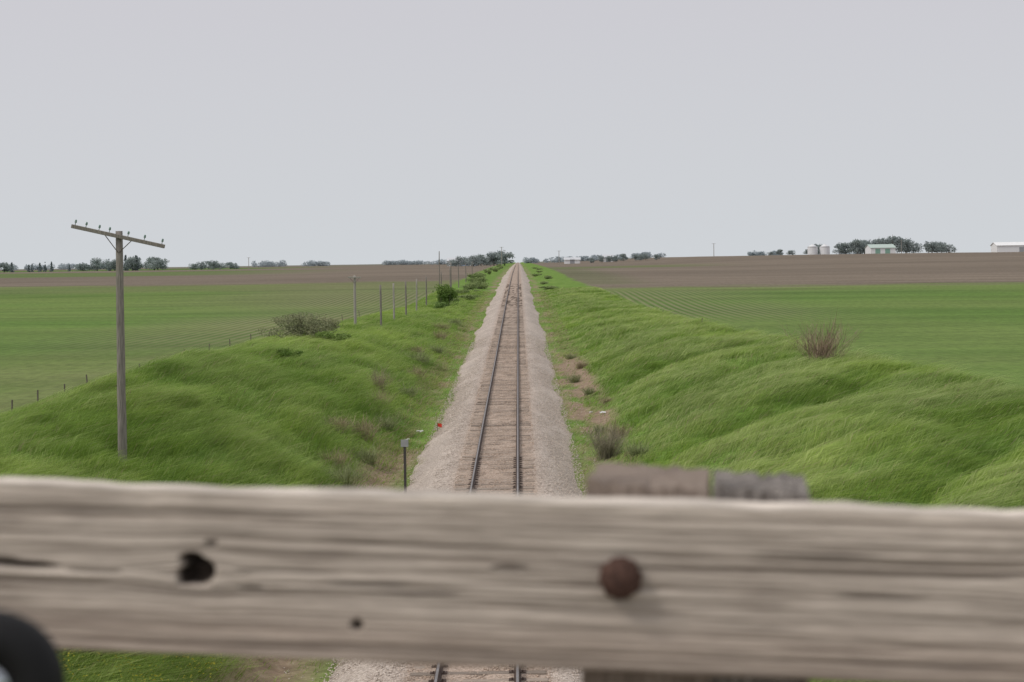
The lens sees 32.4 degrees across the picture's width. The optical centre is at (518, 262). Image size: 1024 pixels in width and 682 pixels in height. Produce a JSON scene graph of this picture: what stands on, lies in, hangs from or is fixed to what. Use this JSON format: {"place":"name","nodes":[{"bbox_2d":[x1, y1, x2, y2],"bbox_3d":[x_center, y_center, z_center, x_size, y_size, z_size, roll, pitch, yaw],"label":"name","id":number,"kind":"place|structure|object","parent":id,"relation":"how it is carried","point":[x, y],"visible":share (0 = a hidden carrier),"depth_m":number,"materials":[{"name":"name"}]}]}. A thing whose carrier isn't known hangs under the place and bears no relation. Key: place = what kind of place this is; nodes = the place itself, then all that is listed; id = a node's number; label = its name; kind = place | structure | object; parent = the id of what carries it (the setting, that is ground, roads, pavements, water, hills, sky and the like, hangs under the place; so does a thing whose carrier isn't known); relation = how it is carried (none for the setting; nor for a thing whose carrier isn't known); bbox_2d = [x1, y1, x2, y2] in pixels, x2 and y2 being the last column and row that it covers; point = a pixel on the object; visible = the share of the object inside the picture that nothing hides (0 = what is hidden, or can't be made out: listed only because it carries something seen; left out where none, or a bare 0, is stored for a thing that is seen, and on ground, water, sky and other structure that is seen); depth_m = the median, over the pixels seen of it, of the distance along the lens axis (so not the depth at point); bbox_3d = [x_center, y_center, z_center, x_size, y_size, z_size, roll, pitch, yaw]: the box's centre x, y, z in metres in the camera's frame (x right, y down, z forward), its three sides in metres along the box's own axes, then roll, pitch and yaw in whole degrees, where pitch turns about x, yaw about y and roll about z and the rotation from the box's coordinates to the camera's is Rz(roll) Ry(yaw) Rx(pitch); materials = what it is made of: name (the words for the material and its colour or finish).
{"place":"outdoors","nodes":[
{"label":"outdoors","id":0,"kind":"place"},
{"bbox_2d":[0,252,1023,681],"bbox_3d":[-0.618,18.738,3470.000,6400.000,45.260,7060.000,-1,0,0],"label":"ground","id":1,"kind":"structure","parent":0,"point":[58,326],"depth_m":196.45,"materials":[{"name":"plant"}]},
{"bbox_2d":[0,262,14,271],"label":"tree","id":2,"kind":"object","parent":1,"relation":"on","point":[5,268],"visible":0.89,"depth_m":1090.12,"materials":[{"name":"green plant"}]},
{"bbox_2d":[7,262,123,269],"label":"tree line","id":3,"kind":"object","parent":1,"relation":"on","point":[62,265],"visible":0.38,"depth_m":1796.56,"materials":[{"name":"green plant"}]},
{"bbox_2d":[73,263,90,270],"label":"tree","id":4,"kind":"object","parent":1,"relation":"on","point":[79,266],"visible":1,"depth_m":1101.08,"materials":[{"name":"green plant"}]},
{"bbox_2d":[84,257,109,270],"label":"tree","id":5,"kind":"object","parent":1,"relation":"on","point":[97,264],"visible":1,"depth_m":1107.80,"materials":[{"name":"green plant"}]},
{"bbox_2d":[106,259,115,270],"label":"tree","id":6,"kind":"object","parent":1,"relation":"on","point":[112,265],"visible":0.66,"depth_m":1078.79,"materials":[{"name":"green plant"}]},
{"bbox_2d":[71,220,164,461],"bbox_3d":[-11.903,2.707,52.674,2.796,7.998,0.349,-1,0,0],"label":"utility pole","id":7,"kind":"object","parent":1,"relation":"on","point":[119,236],"visible":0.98,"depth_m":52.59,"materials":[{"name":"grey wood"}]},
{"bbox_2d":[123,256,140,270],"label":"tree","id":8,"kind":"object","parent":1,"relation":"on","point":[131,263],"visible":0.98,"depth_m":1079.11,"materials":[{"name":"green plant"}]},
{"bbox_2d":[62,650,221,681],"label":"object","id":9,"kind":"object","parent":1,"relation":"on","point":[139,665],"visible":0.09,"depth_m":31.34,"materials":[{"name":"green plant"}]},
{"bbox_2d":[143,257,169,269],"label":"tree","id":10,"kind":"object","parent":1,"relation":"on","point":[145,264],"visible":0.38,"depth_m":1104.12,"materials":[{"name":"green plant"}]},
{"bbox_2d":[149,259,168,269],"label":"tree","id":11,"kind":"object","parent":1,"relation":"on","point":[160,263],"visible":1,"depth_m":1084.74,"materials":[{"name":"green plant"}]},
{"bbox_2d":[9,310,359,409],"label":"fence","id":12,"kind":"object","parent":1,"relation":"on","point":[37,392],"visible":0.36,"depth_m":76.97,"materials":[{"name":"metal"}]},
{"bbox_2d":[195,261,207,269],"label":"tree","id":13,"kind":"object","parent":1,"relation":"on","point":[202,266],"visible":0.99,"depth_m":1093.21,"materials":[{"name":"green plant"}]},
{"bbox_2d":[207,260,218,269],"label":"tree","id":14,"kind":"object","parent":1,"relation":"on","point":[213,264],"visible":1,"depth_m":1079.72,"materials":[{"name":"green plant"}]},
{"bbox_2d":[251,260,286,266],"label":"tree line","id":15,"kind":"object","parent":1,"relation":"on","point":[264,264],"visible":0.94,"depth_m":1697.15,"materials":[{"name":"green plant"}]},
{"bbox_2d":[276,347,302,360],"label":"bush","id":16,"kind":"object","parent":1,"relation":"on","point":[288,351],"visible":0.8,"depth_m":91.86,"materials":[{"name":"green plant"}]},
{"bbox_2d":[257,312,340,339],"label":"bush","id":17,"kind":"object","parent":1,"relation":"on","point":[323,325],"visible":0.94,"depth_m":117.49,"materials":[{"name":"green plant"}]},
{"bbox_2d":[301,260,330,265],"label":"tree line","id":18,"kind":"object","parent":1,"relation":"on","point":[319,263],"visible":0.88,"depth_m":1697.46,"materials":[{"name":"green plant"}]},
{"bbox_2d":[315,331,350,344],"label":"bush","id":19,"kind":"object","parent":1,"relation":"on","point":[327,335],"visible":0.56,"depth_m":115.70,"materials":[{"name":"green plant"}]},
{"bbox_2d":[315,446,360,469],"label":"dry weeds","id":20,"kind":"object","parent":1,"relation":"on","point":[336,460],"visible":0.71,"depth_m":62.94,"materials":[{"name":"plant"}]},
{"bbox_2d":[321,413,355,432],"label":"dry weeds","id":21,"kind":"object","parent":1,"relation":"on","point":[341,424],"visible":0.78,"depth_m":69.91,"materials":[{"name":"plant"}]},
{"bbox_2d":[320,458,375,487],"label":"dry weeds","id":22,"kind":"object","parent":1,"relation":"on","point":[345,476],"visible":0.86,"depth_m":59.94,"materials":[{"name":"plant"}]},
{"bbox_2d":[348,275,360,324],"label":"utility pole","id":23,"kind":"object","parent":1,"relation":"on","point":[354,277],"visible":0.81,"depth_m":149.90,"materials":[{"name":"wood"}]},
{"bbox_2d":[347,414,387,439],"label":"dry weeds","id":24,"kind":"object","parent":1,"relation":"on","point":[365,429],"visible":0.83,"depth_m":71.82,"materials":[{"name":"plant"}]},
{"bbox_2d":[350,440,385,465],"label":"dry weeds","id":25,"kind":"object","parent":1,"relation":"on","point":[369,456],"visible":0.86,"depth_m":66.87,"materials":[{"name":"plant"}]},
{"bbox_2d":[363,359,391,394],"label":"dry weeds","id":26,"kind":"object","parent":1,"relation":"on","point":[379,383],"visible":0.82,"depth_m":89.89,"materials":[{"name":"plant"}]},
{"bbox_2d":[379,285,381,325],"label":"utility pole","id":27,"kind":"object","parent":1,"relation":"on","point":[380,305],"visible":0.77,"depth_m":152.92,"materials":[{"name":"grey wood"}]},
{"bbox_2d":[366,389,397,404],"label":"dry weeds","id":28,"kind":"object","parent":1,"relation":"on","point":[381,396],"visible":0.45,"depth_m":84.02,"materials":[{"name":"plant"}]},
{"bbox_2d":[370,410,402,431],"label":"dry weeds","id":29,"kind":"object","parent":1,"relation":"on","point":[386,422],"visible":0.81,"depth_m":77.96,"materials":[{"name":"plant"}]},
{"bbox_2d":[393,283,394,320],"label":"utility pole","id":30,"kind":"object","parent":1,"relation":"on","point":[393,303],"visible":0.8,"depth_m":168.92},
{"bbox_2d":[401,440,407,489],"bbox_3d":[-3.731,7.154,57.989,0.250,2.620,0.081,-1,0,0],"label":"marker post","id":31,"kind":"object","parent":1,"relation":"on","point":[404,444],"visible":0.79,"depth_m":57.97,"materials":[{"name":"metal"}]},
{"bbox_2d":[381,259,430,264],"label":"tree line","id":32,"kind":"object","parent":1,"relation":"on","point":[401,262],"visible":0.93,"depth_m":1695.86,"materials":[{"name":"green plant"}]},
{"bbox_2d":[405,281,406,314],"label":"utility pole","id":33,"kind":"object","parent":1,"relation":"on","point":[405,299],"visible":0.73,"depth_m":186.92,"materials":[{"name":"grey wood"}]},
{"bbox_2d":[398,381,423,397],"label":"dry weeds","id":34,"kind":"object","parent":1,"relation":"on","point":[411,391],"visible":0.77,"depth_m":94.89,"materials":[{"name":"plant"}]},
{"bbox_2d":[405,364,428,379],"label":"dry weeds","id":35,"kind":"object","parent":1,"relation":"on","point":[418,373],"visible":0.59,"depth_m":105.86,"materials":[{"name":"plant"}]},
{"bbox_2d":[405,349,431,365],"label":"dry weeds","id":36,"kind":"object","parent":1,"relation":"on","point":[423,358],"visible":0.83,"depth_m":117.78,"materials":[{"name":"plant"}]},
{"bbox_2d":[427,342,448,355],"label":"dry weeds","id":37,"kind":"object","parent":1,"relation":"on","point":[439,349],"visible":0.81,"depth_m":130.89,"materials":[{"name":"plant"}]},
{"bbox_2d":[431,320,450,330],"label":"dry weeds","id":38,"kind":"object","parent":1,"relation":"on","point":[442,326],"visible":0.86,"depth_m":159.85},
{"bbox_2d":[433,301,448,308],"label":"bush","id":39,"kind":"object","parent":1,"relation":"on","point":[438,305],"visible":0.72,"depth_m":204.50,"materials":[{"name":"green plant"}]},
{"bbox_2d":[284,262,597,681],"bbox_3d":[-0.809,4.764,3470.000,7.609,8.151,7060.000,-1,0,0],"label":"gravel bed","id":40,"kind":"object","parent":1,"relation":"on","point":[432,453],"visible":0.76,"depth_m":73.30,"materials":[{"name":"gravel"}]},
{"bbox_2d":[413,665,502,668],"bbox_3d":[-0.747,7.941,34.240,2.600,0.210,0.220,0,0,0],"label":"railroad tie","id":41,"kind":"object","parent":40,"relation":"on","point":[422,667],"visible":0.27,"depth_m":34.19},
{"bbox_2d":[434,262,517,681],"bbox_3d":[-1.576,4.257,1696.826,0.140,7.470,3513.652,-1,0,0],"label":"rail","id":42,"kind":"object","parent":40,"relation":"on","point":[438,675],"visible":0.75,"depth_m":71.97,"materials":[{"name":"metal"}]},
{"bbox_2d":[410,670,545,676],"bbox_3d":[-0.764,7.928,33.680,2.600,0.210,0.220,-1,0,0],"label":"railroad tie","id":43,"kind":"object","parent":40,"relation":"on","point":[537,672],"visible":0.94,"depth_m":33.62,"materials":[{"name":"wood"}]},
{"bbox_2d":[411,677,547,681],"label":"railroad tie","id":44,"kind":"object","parent":40,"relation":"on","point":[522,679],"visible":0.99,"depth_m":33.09,"materials":[{"name":"wood"}]},
{"bbox_2d":[455,483,531,485],"bbox_3d":[-0.825,7.498,58.880,2.600,0.210,0.220,-1,0,0],"label":"railroad tie","id":45,"kind":"object","parent":40,"relation":"on","point":[486,484],"visible":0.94,"depth_m":58.79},
{"bbox_2d":[455,487,533,490],"bbox_3d":[-0.777,7.492,57.760,2.600,0.210,0.220,-1,0,0],"label":"railroad tie","id":46,"kind":"object","parent":40,"relation":"on","point":[468,488],"visible":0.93,"depth_m":57.66,"materials":[{"name":"wood"}]},
{"bbox_2d":[462,456,526,457],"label":"railroad tie","id":47,"kind":"object","parent":40,"relation":"on","point":[489,456],"visible":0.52,"depth_m":66.06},
{"bbox_2d":[457,478,532,480],"bbox_3d":[-0.791,7.481,60.000,2.600,0.210,0.220,-1,0,1],"label":"railroad tie","id":48,"kind":"object","parent":40,"relation":"on","point":[496,479],"visible":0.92,"depth_m":59.95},
{"bbox_2d":[459,480,533,482],"bbox_3d":[-0.761,7.494,59.440,2.600,0.210,0.220,-1,0,-1],"label":"railroad tie","id":49,"kind":"object","parent":40,"relation":"on","point":[506,481],"visible":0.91,"depth_m":59.36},
{"bbox_2d":[461,466,532,469],"bbox_3d":[-0.759,7.426,62.800,2.600,0.210,0.220,-2,0,-1],"label":"railroad tie","id":50,"kind":"object","parent":40,"relation":"on","point":[520,467],"visible":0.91,"depth_m":62.72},
{"bbox_2d":[463,457,531,459],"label":"railroad tie","id":51,"kind":"object","parent":40,"relation":"on","point":[494,458],"visible":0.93,"depth_m":65.52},
{"bbox_2d":[463,463,533,464],"bbox_3d":[-0.734,7.409,63.920,2.600,0.210,0.220,-1,0,0],"label":"railroad tie","id":52,"kind":"object","parent":40,"relation":"on","point":[501,464],"visible":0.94,"depth_m":63.84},
{"bbox_2d":[467,435,529,436],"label":"railroad tie","id":53,"kind":"object","parent":40,"relation":"on","point":[499,435],"visible":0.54,"depth_m":72.78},
{"bbox_2d":[465,452,532,453],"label":"railroad tie","id":54,"kind":"object","parent":40,"relation":"on","point":[499,452],"visible":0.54,"depth_m":67.21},
{"bbox_2d":[464,459,534,460],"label":"railroad tie","id":55,"kind":"object","parent":40,"relation":"on","point":[504,460],"visible":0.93,"depth_m":64.95,"materials":[{"name":"wood"}]},
{"bbox_2d":[471,425,530,426],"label":"railroad tie","id":56,"kind":"object","parent":40,"relation":"on","point":[497,425],"visible":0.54,"depth_m":76.70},
{"bbox_2d":[477,401,528,402],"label":"railroad tie","id":57,"kind":"object","parent":40,"relation":"on","point":[503,401],"visible":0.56,"depth_m":88.01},
{"bbox_2d":[478,398,528,399],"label":"railroad tie","id":58,"kind":"object","parent":40,"relation":"on","point":[503,398],"visible":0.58,"depth_m":89.58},
{"bbox_2d":[501,284,522,305],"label":"railroad ties","id":59,"kind":"object","parent":40,"relation":"on","point":[520,300],"visible":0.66,"depth_m":246.37,"materials":[{"name":"wood"}]},
{"bbox_2d":[514,297,520,681],"bbox_3d":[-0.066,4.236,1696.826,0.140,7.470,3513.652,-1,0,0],"label":"rail","id":60,"kind":"object","parent":40,"relation":"on","point":[517,675],"visible":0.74,"depth_m":72.20,"materials":[{"name":"metal"}]},
{"bbox_2d":[429,328,455,338],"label":"dry weeds","id":61,"kind":"object","parent":1,"relation":"on","point":[441,335],"visible":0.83,"depth_m":145.86,"materials":[{"name":"plant"}]},
{"bbox_2d":[433,284,458,305],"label":"bush","id":62,"kind":"object","parent":1,"relation":"on","point":[446,294],"visible":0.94,"depth_m":227.25,"materials":[{"name":"green plant"}]},
{"bbox_2d":[447,317,463,326],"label":"dry weeds","id":63,"kind":"object","parent":1,"relation":"on","point":[458,322],"visible":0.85,"depth_m":174.78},
{"bbox_2d":[451,256,468,266],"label":"tree","id":64,"kind":"object","parent":1,"relation":"on","point":[456,262],"visible":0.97,"depth_m":969.40,"materials":[{"name":"green plant"}]},
{"bbox_2d":[454,288,469,293],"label":"bush","id":65,"kind":"object","parent":1,"relation":"on","point":[461,291],"visible":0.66,"depth_m":280.93,"materials":[{"name":"green plant"}]},
{"bbox_2d":[457,294,480,299],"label":"bush","id":66,"kind":"object","parent":1,"relation":"on","point":[470,297],"visible":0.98,"depth_m":254.65,"materials":[{"name":"green plant"}]},
{"bbox_2d":[431,259,507,264],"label":"tree line","id":67,"kind":"object","parent":1,"relation":"on","point":[437,262],"visible":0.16,"depth_m":1596.35,"materials":[{"name":"green plant"}]},
{"bbox_2d":[462,283,477,289],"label":"bush","id":68,"kind":"object","parent":1,"relation":"on","point":[470,286],"visible":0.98,"depth_m":309.69,"materials":[{"name":"green plant"}]},
{"bbox_2d":[465,255,483,265],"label":"tree","id":69,"kind":"object","parent":1,"relation":"on","point":[474,260],"visible":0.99,"depth_m":955.29,"materials":[{"name":"green plant"}]},
{"bbox_2d":[466,274,485,279],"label":"bush","id":70,"kind":"object","parent":1,"relation":"on","point":[475,275],"visible":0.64,"depth_m":394.04,"materials":[{"name":"green plant"}]},
{"bbox_2d":[467,282,488,288],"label":"bush","id":71,"kind":"object","parent":1,"relation":"on","point":[482,285],"visible":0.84,"depth_m":316.97,"materials":[{"name":"green plant"}]},
{"bbox_2d":[476,254,486,265],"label":"tree","id":72,"kind":"object","parent":1,"relation":"on","point":[484,258],"visible":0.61,"depth_m":1001.20,"materials":[{"name":"green plant"}]},
{"bbox_2d":[486,252,503,265],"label":"tree","id":73,"kind":"object","parent":1,"relation":"on","point":[494,258],"visible":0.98,"depth_m":1009.08,"materials":[{"name":"green plant"}]},
{"bbox_2d":[496,250,514,265],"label":"tree","id":74,"kind":"object","parent":1,"relation":"on","point":[507,256],"visible":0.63,"depth_m":1037.37,"materials":[{"name":"green plant"}]},
{"bbox_2d":[0,286,1023,681],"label":"grass","id":75,"kind":"structure","parent":1,"relation":"on","point":[876,400],"depth_m":65.88,"materials":[{"name":"plant"}]},
{"bbox_2d":[539,285,558,289],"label":"bush","id":76,"kind":"object","parent":1,"relation":"on","point":[548,287],"visible":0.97,"depth_m":299.84,"materials":[{"name":"green plant"}]},
{"bbox_2d":[559,373,581,382],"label":"dry weeds","id":77,"kind":"object","parent":1,"relation":"on","point":[574,379],"visible":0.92,"depth_m":107.84,"materials":[{"name":"plant"}]},
{"bbox_2d":[563,352,578,359],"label":"dry weeds","id":78,"kind":"object","parent":1,"relation":"on","point":[570,356],"visible":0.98,"depth_m":127.92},
{"bbox_2d":[564,257,580,263],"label":"farm shed","id":79,"kind":"structure","parent":1,"relation":"on","point":[571,260],"depth_m":1146.00,"materials":[{"name":"white"}]},
{"bbox_2d":[574,359,587,369],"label":"dry weeds","id":80,"kind":"object","parent":1,"relation":"on","point":[581,365],"visible":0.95,"depth_m":117.83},
{"bbox_2d":[579,386,595,395],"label":"dry weeds","id":81,"kind":"object","parent":1,"relation":"on","point":[588,391],"visible":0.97,"depth_m":97.92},
{"bbox_2d":[523,251,666,263],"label":"tree line","id":82,"kind":"object","parent":1,"relation":"on","point":[557,259],"visible":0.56,"depth_m":1699.89,"materials":[{"name":"green plant"}]},
{"bbox_2d":[589,420,609,432],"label":"dry weeds","id":83,"kind":"object","parent":1,"relation":"on","point":[601,427],"visible":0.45,"depth_m":79.04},
{"bbox_2d":[575,416,629,460],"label":"dry weeds","id":84,"kind":"object","parent":1,"relation":"on","point":[605,448],"visible":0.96,"depth_m":69.84,"materials":[{"name":"plant"}]},
{"bbox_2d":[598,418,635,439],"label":"dry weeds","id":85,"kind":"object","parent":1,"relation":"on","point":[623,430],"visible":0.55,"depth_m":74.93,"materials":[{"name":"plant"}]},
{"bbox_2d":[620,439,658,458],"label":"dry weeds","id":86,"kind":"object","parent":1,"relation":"on","point":[633,452],"visible":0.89,"depth_m":67.93,"materials":[{"name":"plant"}]},
{"bbox_2d":[747,250,783,255],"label":"tree line","id":87,"kind":"object","parent":1,"relation":"on","point":[750,253],"visible":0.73,"depth_m":1895.70,"materials":[{"name":"green plant"}]},
{"bbox_2d":[807,244,817,254],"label":"grain bin","id":88,"kind":"object","parent":1,"relation":"on","point":[812,249],"visible":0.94,"depth_m":1077.45,"materials":[{"name":"metal"}]},
{"bbox_2d":[779,305,866,360],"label":"bare shrub","id":89,"kind":"object","parent":1,"relation":"on","point":[823,350],"visible":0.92,"depth_m":87.70,"materials":[{"name":"plant"}]},
{"bbox_2d":[819,244,829,253],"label":"grain bin","id":90,"kind":"object","parent":1,"relation":"on","point":[824,248],"visible":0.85,"depth_m":1077.46,"materials":[{"name":"metal"}]},
{"bbox_2d":[832,242,845,253],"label":"tree","id":91,"kind":"object","parent":1,"relation":"on","point":[841,249],"visible":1,"depth_m":1115.82,"materials":[{"name":"green plant"}]},
{"bbox_2d":[839,242,852,253],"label":"tree","id":92,"kind":"object","parent":1,"relation":"on","point":[847,246],"visible":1,"depth_m":1116.95,"materials":[{"name":"green plant"}]},
{"bbox_2d":[847,238,866,253],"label":"tree","id":93,"kind":"object","parent":1,"relation":"on","point":[855,244],"visible":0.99,"depth_m":1113.86,"materials":[{"name":"green plant"}]},
{"bbox_2d":[865,244,895,253],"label":"farm shed","id":94,"kind":"structure","parent":1,"relation":"on","point":[878,248],"depth_m":1076.00,"materials":[{"name":"white"}]},
{"bbox_2d":[879,234,906,249],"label":"tree","id":95,"kind":"object","parent":1,"relation":"on","point":[894,240],"visible":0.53,"depth_m":1115.60,"materials":[{"name":"green plant"}]},
{"bbox_2d":[899,238,914,252],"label":"tree","id":96,"kind":"object","parent":1,"relation":"on","point":[908,245],"visible":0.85,"depth_m":1122.77,"materials":[{"name":"green plant"}]},
{"bbox_2d":[907,243,923,252],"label":"tree","id":97,"kind":"object","parent":1,"relation":"on","point":[916,248],"visible":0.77,"depth_m":1131.95,"materials":[{"name":"green plant"}]},
{"bbox_2d":[923,241,940,252],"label":"tree","id":98,"kind":"object","parent":1,"relation":"on","point":[933,246],"visible":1,"depth_m":1115.55,"materials":[{"name":"green plant"}]},
{"bbox_2d":[927,241,947,252],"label":"tree","id":99,"kind":"object","parent":1,"relation":"on","point":[941,247],"visible":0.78,"depth_m":1124.21,"materials":[{"name":"green plant"}]},
{"bbox_2d":[940,244,955,252],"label":"tree","id":100,"kind":"object","parent":1,"relation":"on","point":[948,247],"visible":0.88,"depth_m":1134.13,"materials":[{"name":"green plant"}]},
{"bbox_2d":[990,242,1023,251],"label":"farm shed","id":101,"kind":"structure","parent":1,"relation":"on","point":[1007,246],"depth_m":1083.00,"materials":[{"name":"white"}]},
{"bbox_2d":[0,0,1023,268],"label":"sky","id":102,"kind":"structure","parent":0,"point":[296,132],"materials":[{"name":"grey"}]},
{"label":"bridge deck","id":103,"kind":"structure","parent":0,"visible":0},
{"bbox_2d":[0,610,65,681],"bbox_3d":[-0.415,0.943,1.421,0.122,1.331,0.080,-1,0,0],"label":"tire","id":104,"kind":"object","parent":103,"relation":"on","point":[29,651],"visible":1,"depth_m":1.39,"materials":[{"name":"black rubber"}]},
{"bbox_2d":[0,462,1023,681],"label":"bridge railing","id":105,"kind":"object","parent":103,"relation":"on","point":[618,572],"visible":0.99,"depth_m":2.04,"materials":[{"name":"grey wood"}]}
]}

